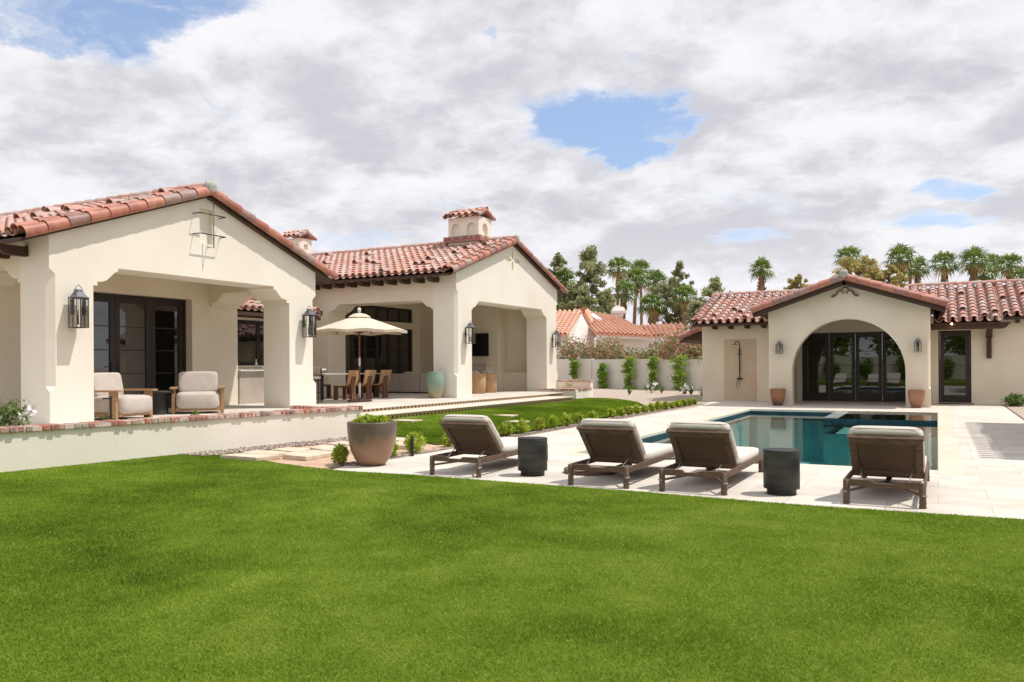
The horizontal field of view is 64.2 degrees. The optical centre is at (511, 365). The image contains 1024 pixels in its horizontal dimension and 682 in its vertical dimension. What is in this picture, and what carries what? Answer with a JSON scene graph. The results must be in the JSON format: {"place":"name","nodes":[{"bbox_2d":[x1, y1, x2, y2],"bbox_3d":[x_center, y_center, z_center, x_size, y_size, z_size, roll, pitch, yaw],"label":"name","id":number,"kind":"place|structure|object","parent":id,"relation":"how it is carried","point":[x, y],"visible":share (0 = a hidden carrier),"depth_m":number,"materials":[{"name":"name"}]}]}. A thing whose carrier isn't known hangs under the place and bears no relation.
{"place":"outdoors","nodes":[
{"label":"outdoors","id":0,"kind":"place"},
{"bbox_2d":[0,180,567,423],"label":"house","id":1,"kind":"structure","parent":0,"point":[169,293],"depth_m":19.50,"materials":[{"name":"white paint"}]},
{"bbox_2d":[68,285,88,327],"bbox_3d":[-7.649,-1.034,14.377,0.300,0.757,0.240,0,0,28],"label":"wall lantern","id":2,"kind":"object","parent":1,"relation":"attached to","point":[78,294],"depth_m":14.36,"materials":[{"name":"metal"}]},
{"bbox_2d":[93,292,185,407],"bbox_3d":[-8.972,-0.282,18.429,0.180,2.640,3.880,0,0,28],"label":"patio door","id":3,"kind":"structure","parent":1,"relation":"in","point":[142,339],"depth_m":19.03,"materials":[{"name":"black glass"}]},
{"bbox_2d":[193,202,225,247],"bbox_3d":[-6.310,-2.924,17.067,0.213,0.974,0.724,0,0,28],"label":"iron grille","id":4,"kind":"object","parent":1,"relation":"attached to","point":[213,235],"visible":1,"depth_m":17.02,"materials":[{"name":"black metal"}]},
{"bbox_2d":[237,320,263,365],"bbox_3d":[-8.084,-0.678,24.900,0.140,1.380,2.700,0,0,28],"label":"kitchen window","id":5,"kind":"structure","parent":1,"relation":"in","point":[250,332],"depth_m":25.01,"materials":[{"name":"black glass"}]},
{"bbox_2d":[302,306,315,336],"bbox_3d":[-4.900,-1.052,19.654,0.300,0.757,0.240,0,0,28],"label":"wall lantern","id":6,"kind":"object","parent":1,"relation":"attached to","point":[310,313],"depth_m":19.68,"materials":[{"name":"metal"}]},
{"bbox_2d":[345,329,411,393],"bbox_3d":[-5.077,-0.197,30.580,0.140,2.420,4.450,0,0,28],"label":"sliding door","id":7,"kind":"structure","parent":1,"relation":"in","point":[392,352],"depth_m":30.66,"materials":[{"name":"black glass"}]},
{"bbox_2d":[345,306,411,322],"bbox_3d":[-5.089,-1.932,30.580,0.140,0.550,4.450,0,0,28],"label":"transom window","id":8,"kind":"structure","parent":1,"relation":"in","point":[378,313],"depth_m":31.09,"materials":[{"name":"black glass"}]},
{"bbox_2d":[472,333,488,355],"bbox_3d":[-1.539,-0.790,31.762,1.430,0.880,0.060,0,0,28],"label":"television","id":9,"kind":"object","parent":1,"relation":"attached to","point":[480,347],"visible":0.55,"depth_m":31.56,"materials":[{"name":"black"}]},
{"bbox_2d":[269,439,452,467],"bbox_3d":[-3.258,1.399,13.372,3.750,0.012,5.700,0,0,28],"label":"dirt bed","id":10,"kind":"object","parent":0,"point":[325,462],"visible":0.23,"depth_m":11.92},
{"bbox_2d":[242,450,285,456],"bbox_3d":[-3.786,1.365,12.528,0.750,0.071,0.459,0,0,28],"label":"flagstone","id":11,"kind":"object","parent":10,"relation":"on","point":[281,453],"visible":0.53,"depth_m":12.43,"materials":[{"name":"beige stone"}]},
{"bbox_2d":[180,436,347,455],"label":"pebbles","id":12,"kind":"object","parent":10,"relation":"on","point":[284,445],"visible":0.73,"depth_m":13.79,"materials":[{"name":"grey gravel"}]},
{"bbox_2d":[271,447,309,451],"bbox_3d":[-3.465,1.363,12.937,0.616,0.071,0.527,0,0,28],"label":"flagstone","id":13,"kind":"object","parent":10,"relation":"on","point":[289,449],"visible":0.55,"depth_m":12.87,"materials":[{"name":"beige stone"}]},
{"bbox_2d":[284,450,332,460],"bbox_3d":[-3.104,1.361,12.334,0.694,0.071,0.798,0,0,28],"label":"flagstone","id":14,"kind":"object","parent":10,"relation":"on","point":[306,455],"visible":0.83,"depth_m":12.12,"materials":[{"name":"beige stone"}]},
{"bbox_2d":[309,445,350,452],"bbox_3d":[-2.896,1.359,13.126,0.829,0.071,0.682,0,0,28],"label":"flagstone","id":15,"kind":"object","parent":10,"relation":"on","point":[325,447],"visible":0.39,"depth_m":13.13,"materials":[{"name":"beige stone"}]},
{"bbox_2d":[330,443,349,463],"bbox_3d":[-2.402,1.239,11.423,0.260,0.301,0.262,0,0,28],"label":"boxwood","id":16,"kind":"object","parent":10,"relation":"on","point":[339,453],"visible":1,"depth_m":11.37,"materials":[{"name":"green plant"}]},
{"bbox_2d":[403,429,427,452],"bbox_3d":[-1.543,1.197,12.890,0.350,0.372,0.357,0,0,28],"label":"boxwood","id":17,"kind":"object","parent":10,"relation":"on","point":[417,444],"visible":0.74,"depth_m":12.84,"materials":[{"name":"green plant"}]},
{"bbox_2d":[0,449,1023,681],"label":"front lawn","id":18,"kind":"structure","parent":0,"point":[569,627],"depth_m":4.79,"materials":[{"name":"green plant"}]},
{"bbox_2d":[220,453,279,460],"bbox_3d":[-3.899,1.366,12.108,0.818,0.071,0.416,0,0,28],"label":"flagstone","id":19,"kind":"object","parent":18,"relation":"on","point":[248,456],"visible":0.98,"depth_m":12.01,"materials":[{"name":"beige stone"}]},
{"bbox_2d":[0,0,1023,452],"label":"sky","id":20,"kind":"structure","parent":0,"point":[715,137],"materials":[{"name":"white"}]},
{"bbox_2d":[390,397,643,442],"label":"grass","id":21,"kind":"structure","parent":0,"point":[600,406],"depth_m":20.59,"materials":[{"name":"green plant"}]},
{"bbox_2d":[327,388,708,469],"bbox_3d":[-0.784,1.411,38.412,23.100,0.039,52.600,0,0,28],"label":"gravel bed","id":22,"kind":"object","parent":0,"point":[643,396],"visible":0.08,"depth_m":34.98,"materials":[{"name":"beige gravel"}]},
{"bbox_2d":[387,397,572,417],"bbox_3d":[-1.200,1.242,22.194,0.910,0.290,12.270,0,0,28],"label":"step riser","id":23,"kind":"object","parent":22,"relation":"on","point":[478,407],"visible":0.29,"depth_m":21.84,"materials":[{"name":"tile"}]},
{"bbox_2d":[361,396,571,415],"bbox_3d":[-1.188,1.085,22.187,0.980,0.021,12.350,0,0,28],"label":"terrace step","id":24,"kind":"object","parent":23,"relation":"on","point":[413,410],"visible":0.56,"depth_m":21.34,"materials":[{"name":"stone"}]},
{"bbox_2d":[498,420,512,435],"bbox_3d":[-0.120,1.216,15.797,0.308,0.319,0.290,0,0,-20],"label":"boxwood","id":25,"kind":"object","parent":22,"relation":"on","point":[506,427],"visible":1,"depth_m":15.75,"materials":[{"name":"green plant"}]},
{"bbox_2d":[515,418,530,433],"bbox_3d":[0.205,1.208,16.352,0.302,0.334,0.331,0,0,-23],"label":"boxwood","id":26,"kind":"object","parent":22,"relation":"on","point":[521,427],"visible":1,"depth_m":16.30,"materials":[{"name":"green plant"}]},
{"bbox_2d":[540,380,593,398],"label":"planter box wall","id":27,"kind":"structure","parent":22,"relation":"on","point":[576,389],"depth_m":30.33,"materials":[{"name":"white paint"}]},
{"bbox_2d":[568,358,580,379],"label":"climbing shrub","id":28,"kind":"object","parent":22,"relation":"on","point":[574,367],"visible":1,"depth_m":48.91,"materials":[{"name":"green plant"}]},
{"bbox_2d":[578,339,616,358],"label":"oleander","id":29,"kind":"object","parent":22,"relation":"on","point":[586,356],"visible":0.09,"depth_m":50.56,"materials":[{"name":"green plant"}]},
{"bbox_2d":[596,362,608,388],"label":"climbing shrub","id":30,"kind":"object","parent":22,"relation":"on","point":[603,374],"visible":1,"depth_m":47.09,"materials":[{"name":"green plant"}]},
{"bbox_2d":[616,356,637,388],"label":"climbing shrub","id":31,"kind":"object","parent":22,"relation":"on","point":[628,366],"visible":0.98,"depth_m":45.55,"materials":[{"name":"green plant"}]},
{"bbox_2d":[646,356,661,387],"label":"climbing shrub","id":32,"kind":"object","parent":22,"relation":"on","point":[652,369],"visible":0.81,"depth_m":44.21,"materials":[{"name":"green plant"}]},
{"bbox_2d":[666,355,691,390],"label":"climbing shrub","id":33,"kind":"object","parent":22,"relation":"on","point":[678,369],"visible":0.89,"depth_m":42.85,"materials":[{"name":"green plant"}]},
{"bbox_2d":[334,400,1023,518],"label":"pool deck","id":34,"kind":"structure","parent":0,"point":[990,440],"depth_m":10.31,"materials":[{"name":"stone"}]},
{"bbox_2d":[347,413,396,465],"bbox_3d":[-1.951,1.026,11.393,0.689,0.727,0.689,0,0,28],"label":"bowl planter","id":35,"kind":"object","parent":34,"relation":"on","point":[371,439],"visible":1,"depth_m":11.15,"materials":[{"name":"brown ceramic"}]},
{"bbox_2d":[429,414,547,477],"bbox_3d":[-0.263,1.005,11.108,0.759,0.750,2.105,0,0,26],"label":"sun lounger","id":36,"kind":"object","parent":34,"relation":"on","point":[474,434],"visible":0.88,"depth_m":10.50,"materials":[{"name":"grey wood"}]},
{"bbox_2d":[518,436,546,476],"bbox_3d":[0.258,1.142,10.243,0.375,0.470,0.375,0,0,28],"label":"drum table","id":37,"kind":"object","parent":34,"relation":"on","point":[532,456],"visible":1,"depth_m":10.09,"materials":[{"name":"grey concrete"}]},
{"bbox_2d":[567,418,679,488],"bbox_3d":[1.439,0.994,10.131,0.759,0.750,2.105,0,0,28],"label":"sun lounger","id":38,"kind":"object","parent":34,"relation":"on","point":[613,440],"visible":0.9,"depth_m":9.55,"materials":[{"name":"brown wood"}]},
{"bbox_2d":[658,421,762,494],"bbox_3d":[2.397,0.988,9.632,0.759,0.750,2.105,0,0,28],"label":"sun lounger","id":39,"kind":"object","parent":34,"relation":"on","point":[710,446],"visible":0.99,"depth_m":9.04,"materials":[{"name":"brown wood"}]},
{"bbox_2d":[586,411,937,464],"bbox_3d":[6.345,2.114,17.624,5.045,1.450,13.590,0,0,28],"label":"pool basin","id":40,"kind":"object","parent":34,"relation":"in","point":[716,420],"visible":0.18,"depth_m":23.79,"materials":[{"name":"tile"}]},
{"bbox_2d":[549,408,965,474],"bbox_3d":[6.338,1.360,17.630,5.675,0.048,14.240,0,0,28],"label":"pool coping","id":41,"kind":"object","parent":40,"relation":"on","point":[950,461],"visible":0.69,"depth_m":14.58,"materials":[{"name":"stone"}]},
{"bbox_2d":[643,413,937,469],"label":"pool water","id":42,"kind":"structure","parent":40,"relation":"in","point":[811,436],"depth_m":17.11,"materials":[{"name":"teal liquid"}]},
{"bbox_2d":[823,412,937,469],"bbox_3d":[9.862,2.080,21.760,2.622,1.467,2.997,0,0,28],"label":"spa","id":43,"kind":"object","parent":40,"relation":"on","point":[884,417],"visible":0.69,"depth_m":20.98,"materials":[{"name":"tile"}]},
{"bbox_2d":[770,388,785,405],"bbox_3d":[8.746,1.047,26.861,0.482,0.548,0.482,0,0,28],"label":"tapered pot","id":44,"kind":"object","parent":34,"relation":"on","point":[777,395],"visible":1,"depth_m":26.69,"materials":[{"name":"orange ceramic"}]},
{"bbox_2d":[763,448,799,495],"bbox_3d":[2.853,1.126,8.643,0.375,0.470,0.375,0,0,28],"label":"drum table","id":45,"kind":"object","parent":34,"relation":"on","point":[781,471],"visible":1,"depth_m":8.49,"materials":[{"name":"grey stone"}]},
{"bbox_2d":[842,425,929,508],"bbox_3d":[4.056,0.977,8.768,0.759,0.750,2.105,0,0,28],"label":"sun lounger","id":46,"kind":"object","parent":34,"relation":"on","point":[889,453],"visible":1,"depth_m":8.15,"materials":[{"name":"brown wood"}]},
{"bbox_2d":[908,389,924,407],"bbox_3d":[12.345,1.024,24.918,0.482,0.548,0.482,0,0,28],"label":"tapered pot","id":47,"kind":"object","parent":34,"relation":"on","point":[916,398],"visible":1,"depth_m":24.74,"materials":[{"name":"orange ceramic"}]},
{"bbox_2d":[678,269,1023,406],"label":"pool house","id":48,"kind":"structure","parent":0,"point":[972,353],"depth_m":27.52,"materials":[{"name":"paint"}]},
{"bbox_2d":[802,332,905,401],"bbox_3d":[12.313,0.058,29.273,3.610,2.475,0.180,0,0,28],"label":"arched porch door","id":49,"kind":"structure","parent":48,"relation":"in","point":[827,358],"depth_m":29.29,"materials":[{"name":"black glass"}]},
{"bbox_2d":[938,330,970,402],"bbox_3d":[14.884,0.044,27.455,0.970,2.420,0.190,0,0,28],"label":"side door","id":50,"kind":"structure","parent":48,"relation":"in","point":[954,346],"depth_m":27.45,"materials":[{"name":"black glass"}]},
{"bbox_2d":[1003,404,1023,419],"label":"gravel border","id":51,"kind":"object","parent":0,"point":[1018,411],"visible":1,"depth_m":23.74,"materials":[{"name":"beige gravel"}]},
{"bbox_2d":[1000,392,1023,406],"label":"rosemary bush","id":52,"kind":"object","parent":51,"relation":"on","point":[1011,399],"visible":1,"depth_m":25.34,"materials":[{"name":"green plant"}]},
{"bbox_3d":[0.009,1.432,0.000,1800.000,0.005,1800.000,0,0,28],"label":"ground","id":53,"kind":"structure","parent":0,"visible":0},
{"bbox_2d":[0,405,362,472],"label":"planter wall","id":54,"kind":"structure","parent":53,"relation":"on","point":[36,446],"depth_m":12.50,"materials":[{"name":"white paint"}]},
{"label":"planting soil","id":55,"kind":"structure","parent":54,"relation":"in","visible":0},
{"bbox_2d":[0,394,36,425],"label":"rose bush","id":56,"kind":"object","parent":55,"relation":"on","point":[19,419],"visible":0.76,"depth_m":11.39,"materials":[{"name":"green plant"}]},
{"bbox_2d":[361,393,561,411],"bbox_3d":[-7.657,1.261,24.007,12.220,0.416,23.400,0,0,28],"label":"terrace riser","id":57,"kind":"object","parent":53,"relation":"on","point":[416,406],"visible":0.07,"depth_m":22.31,"materials":[{"name":"brick"}]},
{"bbox_2d":[1,391,563,425],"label":"terrace","id":58,"kind":"structure","parent":57,"relation":"on","point":[400,399],"depth_m":22.15,"materials":[{"name":"stone"}]},
{"bbox_2d":[94,372,157,419],"bbox_3d":[-7.574,0.585,15.699,1.018,0.888,1.109,0,0,14],"label":"armchair","id":59,"kind":"object","parent":58,"relation":"on","point":[106,385],"visible":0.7,"depth_m":15.45,"materials":[{"name":"beige fabric"}]},
{"bbox_2d":[141,390,173,414],"bbox_3d":[-7.396,0.783,17.070,0.660,0.490,0.660,0,0,28],"label":"round table","id":60,"kind":"object","parent":58,"relation":"on","point":[160,402],"visible":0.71,"depth_m":16.91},
{"bbox_2d":[169,371,225,413],"bbox_3d":[-6.755,0.580,17.577,1.109,0.888,1.018,0,0,-20],"label":"armchair","id":61,"kind":"object","parent":58,"relation":"on","point":[198,390],"visible":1,"depth_m":17.40,"materials":[{"name":"beige fabric"}]},
{"bbox_2d":[238,369,325,403],"bbox_3d":[-6.735,0.566,23.017,0.980,0.915,3.360,0,0,28],"label":"bar counter","id":62,"kind":"object","parent":58,"relation":"on","point":[250,386],"visible":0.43,"depth_m":21.74,"materials":[{"name":"tile"}]},
{"bbox_2d":[313,366,321,402],"bbox_3d":[-5.366,0.519,21.993,0.408,0.990,0.419,0,0,-2],"label":"bar stool","id":63,"kind":"object","parent":58,"relation":"on","point":[317,369],"visible":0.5,"depth_m":22.17,"materials":[{"name":"metal"}]},
{"bbox_2d":[333,370,358,399],"bbox_3d":[-4.849,0.581,23.895,0.634,0.860,0.519,0,0,28],"label":"dining chair","id":64,"kind":"object","parent":58,"relation":"on","point":[352,379],"visible":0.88,"depth_m":23.78,"materials":[{"name":"brown wood"}]},
{"bbox_2d":[317,373,379,399],"bbox_3d":[-5.283,0.631,25.023,0.960,0.765,2.800,0,0,28],"label":"dining table","id":65,"kind":"object","parent":58,"relation":"on","point":[323,374],"visible":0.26,"depth_m":24.32,"materials":[{"name":"wood"}]},
{"bbox_2d":[316,308,407,401],"bbox_3d":[-4.224,-0.295,22.608,2.513,2.605,2.513,0,0,28],"label":"patio umbrella","id":66,"kind":"object","parent":58,"relation":"on","point":[358,323],"visible":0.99,"depth_m":22.12,"materials":[{"name":"fabric"}]},
{"bbox_2d":[355,370,375,398],"bbox_3d":[-4.493,0.579,24.578,0.634,0.860,0.519,0,0,28],"label":"dining chair","id":67,"kind":"object","parent":58,"relation":"on","point":[368,379],"visible":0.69,"depth_m":24.41,"materials":[{"name":"brown wood"}]},
{"bbox_2d":[372,370,391,397],"bbox_3d":[-4.123,0.577,25.287,0.634,0.860,0.518,0,0,29],"label":"dining chair","id":68,"kind":"object","parent":58,"relation":"on","point":[385,376],"visible":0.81,"depth_m":25.14,"materials":[{"name":"brown wood"}]},
{"bbox_2d":[379,374,427,392],"bbox_3d":[-3.092,0.650,29.520,3.530,0.700,0.900,0,0,28],"label":"outdoor sofa","id":69,"kind":"object","parent":58,"relation":"on","point":[406,383],"visible":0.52,"depth_m":29.36,"materials":[{"name":"fabric"}]},
{"bbox_2d":[426,372,443,397],"bbox_3d":[-2.307,0.597,24.567,0.544,0.795,0.544,0,0,28],"label":"vase","id":70,"kind":"object","parent":58,"relation":"on","point":[435,383],"visible":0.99,"depth_m":24.36,"materials":[{"name":"ceramic"}]},
{"bbox_2d":[472,371,485,393],"bbox_3d":[-1.261,0.598,28.566,0.710,0.780,0.710,0,0,28],"label":"barrel chair","id":71,"kind":"object","parent":58,"relation":"on","point":[478,382],"visible":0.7,"depth_m":28.26,"materials":[{"name":"wicker"}]},
{"bbox_2d":[472,362,491,372],"bbox_3d":[-1.654,0.441,31.667,1.800,1.100,0.358,0,0,28],"label":"fireplace","id":72,"kind":"object","parent":58,"relation":"on","point":[480,367],"visible":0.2,"depth_m":31.32,"materials":[{"name":"stone"}]},
{"bbox_2d":[481,371,496,392],"bbox_3d":[-0.888,0.596,29.499,0.710,0.780,0.710,0,0,28],"label":"barrel chair","id":73,"kind":"object","parent":58,"relation":"on","point":[491,382],"visible":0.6,"depth_m":29.20,"materials":[{"name":"wicker"}]},
{"bbox_2d":[547,252,573,308],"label":"tree","id":74,"kind":"object","parent":53,"relation":"on","point":[559,261],"visible":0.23,"depth_m":83.82,"materials":[{"name":"green plant"}]},
{"bbox_2d":[550,266,577,287],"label":"fan palm","id":75,"kind":"object","parent":53,"relation":"on","point":[567,276],"visible":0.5,"depth_m":83.24,"materials":[{"name":"green plant"}]},
{"bbox_2d":[556,333,596,358],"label":"oleander","id":76,"kind":"object","parent":53,"relation":"on","point":[573,350],"visible":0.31,"depth_m":51.41,"materials":[{"name":"beige plant"}]},
{"bbox_2d":[556,281,600,357],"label":"tree","id":77,"kind":"object","parent":53,"relation":"on","point":[571,301],"visible":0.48,"depth_m":77.41,"materials":[{"name":"green plant"}]},
{"bbox_2d":[570,245,612,337],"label":"tree","id":78,"kind":"object","parent":53,"relation":"on","point":[594,270],"visible":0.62,"depth_m":79.54,"materials":[{"name":"green plant"}]},
{"bbox_2d":[597,294,616,314],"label":"tree","id":79,"kind":"object","parent":53,"relation":"on","point":[612,300],"visible":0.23,"depth_m":81.43,"materials":[{"name":"green plant"}]},
{"bbox_2d":[582,328,634,359],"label":"oleander","id":80,"kind":"object","parent":53,"relation":"on","point":[618,350],"visible":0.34,"depth_m":49.10,"materials":[{"name":"green plant"}]},
{"bbox_2d":[603,255,633,304],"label":"fan palm","id":81,"kind":"object","parent":53,"relation":"on","point":[614,263],"visible":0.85,"depth_m":99.52,"materials":[{"name":"green plant"}]},
{"bbox_2d":[556,305,688,357],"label":"neighbour house","id":82,"kind":"structure","parent":53,"relation":"on","point":[589,324],"depth_m":66.20,"materials":[{"name":"tile"}]},
{"bbox_2d":[608,278,638,318],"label":"fan palm","id":83,"kind":"object","parent":53,"relation":"on","point":[624,296],"visible":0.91,"depth_m":91.64,"materials":[{"name":"green plant"}]},
{"bbox_2d":[622,265,651,324],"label":"fan palm","id":84,"kind":"object","parent":53,"relation":"on","point":[637,273],"visible":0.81,"depth_m":95.80,"materials":[{"name":"green plant"}]},
{"bbox_2d":[626,259,650,324],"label":"fan palm","id":85,"kind":"object","parent":53,"relation":"on","point":[645,265],"visible":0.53,"depth_m":104.80,"materials":[{"name":"green plant"}]},
{"bbox_2d":[635,292,665,324],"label":"fan palm","id":86,"kind":"object","parent":53,"relation":"on","point":[650,298],"visible":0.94,"depth_m":89.57,"materials":[{"name":"green plant"}]},
{"bbox_2d":[640,267,669,324],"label":"fan palm","id":87,"kind":"object","parent":53,"relation":"on","point":[656,276],"visible":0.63,"depth_m":97.45,"materials":[{"name":"green plant"}]},
{"bbox_2d":[644,276,686,324],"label":"tree","id":88,"kind":"object","parent":53,"relation":"on","point":[663,291],"visible":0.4,"depth_m":91.32,"materials":[{"name":"green plant"}]},
{"bbox_2d":[641,326,699,359],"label":"oleander","id":89,"kind":"object","parent":53,"relation":"on","point":[653,351],"visible":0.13,"depth_m":46.21,"materials":[{"name":"green plant"}]},
{"bbox_2d":[651,317,697,367],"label":"oleander","id":90,"kind":"object","parent":53,"relation":"on","point":[672,340],"visible":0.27,"depth_m":44.80,"materials":[{"name":"green plant"}]},
{"bbox_2d":[664,260,697,327],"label":"tree","id":91,"kind":"object","parent":53,"relation":"on","point":[676,272],"visible":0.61,"depth_m":89.82,"materials":[{"name":"green plant"}]},
{"bbox_2d":[668,284,696,328],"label":"fan palm","id":92,"kind":"object","parent":53,"relation":"on","point":[684,300],"visible":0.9,"depth_m":87.66,"materials":[{"name":"green plant"}]},
{"bbox_2d":[684,343,701,376],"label":"oleander","id":93,"kind":"object","parent":53,"relation":"on","point":[697,351],"visible":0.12,"depth_m":43.20,"materials":[{"name":"green plant"}]},
{"bbox_2d":[682,299,704,331],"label":"tree","id":94,"kind":"object","parent":53,"relation":"on","point":[693,305],"visible":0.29,"depth_m":79.69,"materials":[{"name":"green plant"}]},
{"bbox_2d":[694,276,731,310],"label":"tree","id":95,"kind":"object","parent":53,"relation":"on","point":[713,287],"visible":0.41,"depth_m":83.56,"materials":[{"name":"green plant"}]},
{"bbox_2d":[557,359,882,395],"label":"back garden wall","id":96,"kind":"structure","parent":53,"relation":"on","point":[587,369],"depth_m":45.71,"materials":[{"name":"grey paint"}]},
{"bbox_2d":[746,256,777,294],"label":"fan palm","id":97,"kind":"object","parent":53,"relation":"on","point":[762,263],"visible":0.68,"depth_m":69.76,"materials":[{"name":"green plant"}]},
{"bbox_2d":[783,273,810,289],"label":"tree","id":98,"kind":"object","parent":53,"relation":"on","point":[796,282],"visible":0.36,"depth_m":71.84,"materials":[{"name":"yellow plant"}]},
{"bbox_2d":[831,245,863,273],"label":"fan palm","id":99,"kind":"object","parent":53,"relation":"on","point":[849,251],"visible":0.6,"depth_m":89.68,"materials":[{"name":"green plant"}]},
{"bbox_2d":[831,253,881,281],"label":"tree","id":100,"kind":"object","parent":53,"relation":"on","point":[860,268],"visible":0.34,"depth_m":69.23,"materials":[{"name":"yellow plant"}]},
{"bbox_2d":[872,264,908,287],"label":"tree","id":101,"kind":"object","parent":53,"relation":"on","point":[885,275],"visible":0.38,"depth_m":67.46,"materials":[{"name":"yellow plant"}]},
{"bbox_2d":[880,242,920,284],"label":"fan palm","id":102,"kind":"object","parent":53,"relation":"on","point":[898,251],"visible":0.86,"depth_m":87.51,"materials":[{"name":"green plant"}]},
{"bbox_2d":[905,255,933,290],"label":"fan palm","id":103,"kind":"object","parent":53,"relation":"on","point":[917,273],"visible":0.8,"depth_m":89.62,"materials":[{"name":"green plant"}]},
{"bbox_2d":[928,250,961,287],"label":"fan palm","id":104,"kind":"object","parent":53,"relation":"on","point":[948,257],"visible":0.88,"depth_m":89.67,"materials":[{"name":"green plant"}]},
{"bbox_2d":[952,244,992,286],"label":"fan palm","id":105,"kind":"object","parent":53,"relation":"on","point":[973,268],"visible":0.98,"depth_m":87.59,"materials":[{"name":"green plant"}]},
{"bbox_2d":[965,261,1000,287],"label":"fan palm","id":106,"kind":"object","parent":53,"relation":"on","point":[984,276],"visible":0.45,"depth_m":89.31,"materials":[{"name":"green plant"}]},
{"bbox_2d":[991,252,1023,282],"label":"fan palm","id":107,"kind":"object","parent":53,"relation":"on","point":[1011,266],"visible":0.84,"depth_m":89.61,"materials":[{"name":"green plant"}]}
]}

